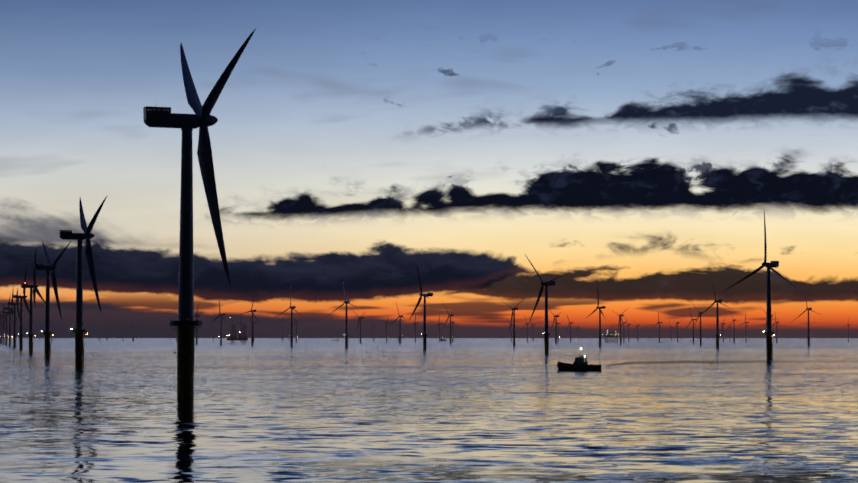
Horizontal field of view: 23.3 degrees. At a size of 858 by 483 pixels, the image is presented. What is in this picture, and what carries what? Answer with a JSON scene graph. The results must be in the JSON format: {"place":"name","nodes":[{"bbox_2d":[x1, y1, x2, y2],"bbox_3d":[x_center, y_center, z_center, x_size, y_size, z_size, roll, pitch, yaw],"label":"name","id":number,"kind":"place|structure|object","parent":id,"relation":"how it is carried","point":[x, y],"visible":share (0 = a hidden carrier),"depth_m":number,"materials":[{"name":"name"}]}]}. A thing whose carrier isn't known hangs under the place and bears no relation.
{"place":"outdoors","nodes":[
{"label":"outdoors","id":0,"kind":"place"},
{"bbox_2d":[0,338,857,482],"bbox_3d":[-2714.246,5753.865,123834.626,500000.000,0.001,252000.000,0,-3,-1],"label":"sea","id":1,"kind":"structure","parent":0,"point":[376,410],"depth_m":524.50,"materials":[{"name":"liquid"}]},
{"bbox_2d":[0,304,5,343],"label":"turbine","id":2,"kind":"object","parent":1,"relation":"on","point":[1,326],"visible":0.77,"depth_m":7008.64,"materials":[{"name":"paint"}]},
{"bbox_2d":[0,306,7,343],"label":"turbine","id":3,"kind":"object","parent":1,"relation":"on","point":[4,318],"visible":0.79,"depth_m":6301.22,"materials":[{"name":"paint"}]},
{"bbox_2d":[2,293,13,344],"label":"turbine","id":4,"kind":"object","parent":1,"relation":"on","point":[7,313],"visible":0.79,"depth_m":5591.09,"materials":[{"name":"paint"}]},
{"bbox_2d":[4,286,17,345],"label":"turbine","id":5,"kind":"object","parent":1,"relation":"on","point":[11,310],"visible":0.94,"depth_m":4884.35,"materials":[{"name":"paint"}]},
{"bbox_2d":[8,289,20,346],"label":"turbine","id":6,"kind":"object","parent":1,"relation":"on","point":[14,335],"visible":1,"depth_m":4176.29,"materials":[{"name":"paint"}]},
{"bbox_2d":[13,267,28,348],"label":"turbine","id":7,"kind":"object","parent":1,"relation":"on","point":[24,297],"visible":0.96,"depth_m":3467.09,"materials":[{"name":"paint"}]},
{"bbox_2d":[21,250,45,351],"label":"turbine","id":8,"kind":"object","parent":1,"relation":"on","point":[32,297],"visible":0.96,"depth_m":2760.03,"materials":[{"name":"paint"}]},
{"bbox_2d":[34,241,70,356],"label":"turbine","id":9,"kind":"object","parent":1,"relation":"on","point":[47,332],"visible":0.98,"depth_m":2028.57,"materials":[{"name":"paint"}]},
{"bbox_2d":[59,196,106,365],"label":"turbine","id":10,"kind":"object","parent":1,"relation":"on","point":[87,235],"visible":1,"depth_m":1398.88,"materials":[{"name":"paint"}]},
{"bbox_2d":[194,300,199,343],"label":"turbine","id":11,"kind":"object","parent":1,"relation":"on","point":[196,327],"visible":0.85,"depth_m":6557.23,"materials":[{"name":"paint"}]},
{"bbox_2d":[143,29,255,397],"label":"turbine","id":12,"kind":"object","parent":1,"relation":"on","point":[202,119],"visible":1,"depth_m":653.81,"materials":[{"name":"paint"}]},
{"bbox_2d":[213,301,225,343],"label":"turbine","id":13,"kind":"object","parent":1,"relation":"on","point":[221,323],"visible":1,"depth_m":6070.61,"materials":[{"name":"paint"}]},
{"bbox_2d":[227,317,247,343],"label":"jack up vessel","id":14,"kind":"object","parent":1,"relation":"on","point":[234,338],"visible":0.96,"depth_m":6971.23,"materials":[{"name":"paint"}]},
{"bbox_2d":[236,294,259,344],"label":"turbine","id":15,"kind":"object","parent":1,"relation":"on","point":[252,311],"visible":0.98,"depth_m":5282.00,"materials":[{"name":"paint"}]},
{"bbox_2d":[275,285,305,345],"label":"turbine","id":16,"kind":"object","parent":1,"relation":"on","point":[292,308],"visible":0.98,"depth_m":4677.56,"materials":[{"name":"paint"}]},
{"bbox_2d":[290,315,298,342],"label":"turbine","id":17,"kind":"object","parent":1,"relation":"on","point":[296,328],"visible":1,"depth_m":8481.08,"materials":[{"name":"paint"}]},
{"bbox_2d":[325,279,362,347],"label":"turbine","id":18,"kind":"object","parent":1,"relation":"on","point":[346,335],"visible":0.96,"depth_m":3991.34,"materials":[{"name":"paint"}]},
{"bbox_2d":[353,311,363,342],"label":"turbine","id":19,"kind":"object","parent":1,"relation":"on","point":[361,317],"visible":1,"depth_m":7145.76,"materials":[{"name":"paint"}]},
{"bbox_2d":[382,318,389,341],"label":"turbine","id":20,"kind":"object","parent":1,"relation":"on","point":[386,323],"visible":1,"depth_m":9700.87,"materials":[{"name":"paint"}]},
{"bbox_2d":[389,303,406,343],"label":"turbine","id":21,"kind":"object","parent":1,"relation":"on","point":[400,326],"visible":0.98,"depth_m":6572.48,"materials":[{"name":"paint"}]},
{"bbox_2d":[411,314,418,341],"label":"turbine","id":22,"kind":"object","parent":1,"relation":"on","point":[415,327],"visible":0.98,"depth_m":9393.85,"materials":[{"name":"paint"}]},
{"bbox_2d":[409,264,432,349],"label":"turbine","id":23,"kind":"object","parent":1,"relation":"on","point":[424,334],"visible":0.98,"depth_m":3313.66,"materials":[{"name":"paint"}]},
{"bbox_2d":[436,315,442,341],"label":"turbine","id":24,"kind":"object","parent":1,"relation":"on","point":[439,327],"visible":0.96,"depth_m":10092.44,"materials":[{"name":"paint"}]},
{"bbox_2d":[442,302,454,343],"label":"turbine","id":25,"kind":"object","parent":1,"relation":"on","point":[450,323],"visible":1,"depth_m":6272.87,"materials":[{"name":"paint"}]},
{"bbox_2d":[443,312,456,341],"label":"turbine","id":26,"kind":"object","parent":1,"relation":"on","point":[452,328],"visible":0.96,"depth_m":9061.85,"materials":[{"name":"paint"}]},
{"bbox_2d":[502,300,522,345],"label":"turbine","id":27,"kind":"object","parent":1,"relation":"on","point":[513,313],"visible":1,"depth_m":4913.83,"materials":[{"name":"paint"}]},
{"bbox_2d":[526,256,566,352],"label":"turbine","id":28,"kind":"object","parent":1,"relation":"on","point":[546,334],"visible":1,"depth_m":2631.97,"materials":[{"name":"paint"}]},
{"bbox_2d":[550,311,561,343],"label":"turbine","id":29,"kind":"object","parent":1,"relation":"on","point":[555,318],"visible":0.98,"depth_m":6583.04,"materials":[{"name":"paint"}]},
{"bbox_2d":[566,316,572,341],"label":"turbine","id":30,"kind":"object","parent":1,"relation":"on","point":[570,329],"visible":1,"depth_m":9495.31,"materials":[{"name":"paint"}]},
{"bbox_2d":[557,348,601,370],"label":"work boat","id":31,"kind":"object","parent":1,"relation":"on","point":[579,363],"visible":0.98,"depth_m":1203.95,"materials":[{"name":"paint"}]},
{"bbox_2d":[585,284,605,345],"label":"turbine","id":32,"kind":"object","parent":1,"relation":"on","point":[600,308],"visible":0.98,"depth_m":4693.70,"materials":[{"name":"paint"}]},
{"bbox_2d":[604,327,617,342],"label":"offshore platform","id":33,"kind":"structure","parent":1,"relation":"on","point":[608,333],"depth_m":7619.01,"materials":[{"name":"paint"}]},
{"bbox_2d":[608,308,625,343],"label":"turbine","id":34,"kind":"object","parent":1,"relation":"on","point":[620,315],"visible":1,"depth_m":6380.35,"materials":[{"name":"paint"}]},
{"bbox_2d":[617,317,625,341],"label":"turbine","id":35,"kind":"object","parent":1,"relation":"on","point":[623,329],"visible":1,"depth_m":9419.84,"materials":[{"name":"paint"}]},
{"bbox_2d":[652,311,661,341],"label":"turbine","id":36,"kind":"object","parent":1,"relation":"on","point":[658,322],"visible":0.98,"depth_m":9275.50,"materials":[{"name":"paint"}]},
{"bbox_2d":[672,319,679,341],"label":"turbine","id":37,"kind":"object","parent":1,"relation":"on","point":[677,323],"visible":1,"depth_m":9504.15,"materials":[{"name":"paint"}]},
{"bbox_2d":[685,309,695,342],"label":"turbine","id":38,"kind":"object","parent":1,"relation":"on","point":[693,326],"visible":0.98,"depth_m":7713.35,"materials":[{"name":"paint"}]},
{"bbox_2d":[691,302,715,344],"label":"turbine","id":39,"kind":"object","parent":1,"relation":"on","point":[700,336],"visible":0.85,"depth_m":5675.81,"materials":[{"name":"paint"}]},
{"bbox_2d":[696,274,731,347],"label":"turbine","id":40,"kind":"object","parent":1,"relation":"on","point":[717,335],"visible":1,"depth_m":3893.17,"materials":[{"name":"paint"}]},
{"bbox_2d":[720,317,725,341],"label":"turbine","id":41,"kind":"object","parent":1,"relation":"on","point":[723,329],"visible":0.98,"depth_m":9973.16,"materials":[{"name":"paint"}]},
{"bbox_2d":[606,359,849,366],"bbox_3d":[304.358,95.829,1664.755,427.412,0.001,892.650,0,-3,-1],"label":"wake","id":42,"kind":"object","parent":1,"relation":"on","point":[692,362],"visible":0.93,"depth_m":1595.01,"materials":[{"name":"liquid"}]},
{"bbox_2d":[727,313,738,342],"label":"turbine","id":43,"kind":"object","parent":1,"relation":"on","point":[734,328],"visible":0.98,"depth_m":8018.51,"materials":[{"name":"paint"}]},
{"bbox_2d":[741,316,748,341],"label":"turbine","id":44,"kind":"object","parent":1,"relation":"on","point":[745,329],"visible":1,"depth_m":9258.98,"materials":[{"name":"paint"}]},
{"bbox_2d":[723,211,796,357],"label":"turbine","id":45,"kind":"object","parent":1,"relation":"on","point":[768,332],"visible":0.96,"depth_m":1946.21,"materials":[{"name":"paint"}]},
{"bbox_2d":[772,315,778,341],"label":"turbine","id":46,"kind":"object","parent":1,"relation":"on","point":[776,327],"visible":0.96,"depth_m":9093.03,"materials":[{"name":"paint"}]},
{"bbox_2d":[792,291,818,345],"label":"turbine","id":47,"kind":"object","parent":1,"relation":"on","point":[808,309],"visible":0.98,"depth_m":4929.74,"materials":[{"name":"paint"}]},
{"bbox_2d":[0,0,857,337],"label":"sky","id":48,"kind":"structure","parent":0,"point":[639,151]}
]}

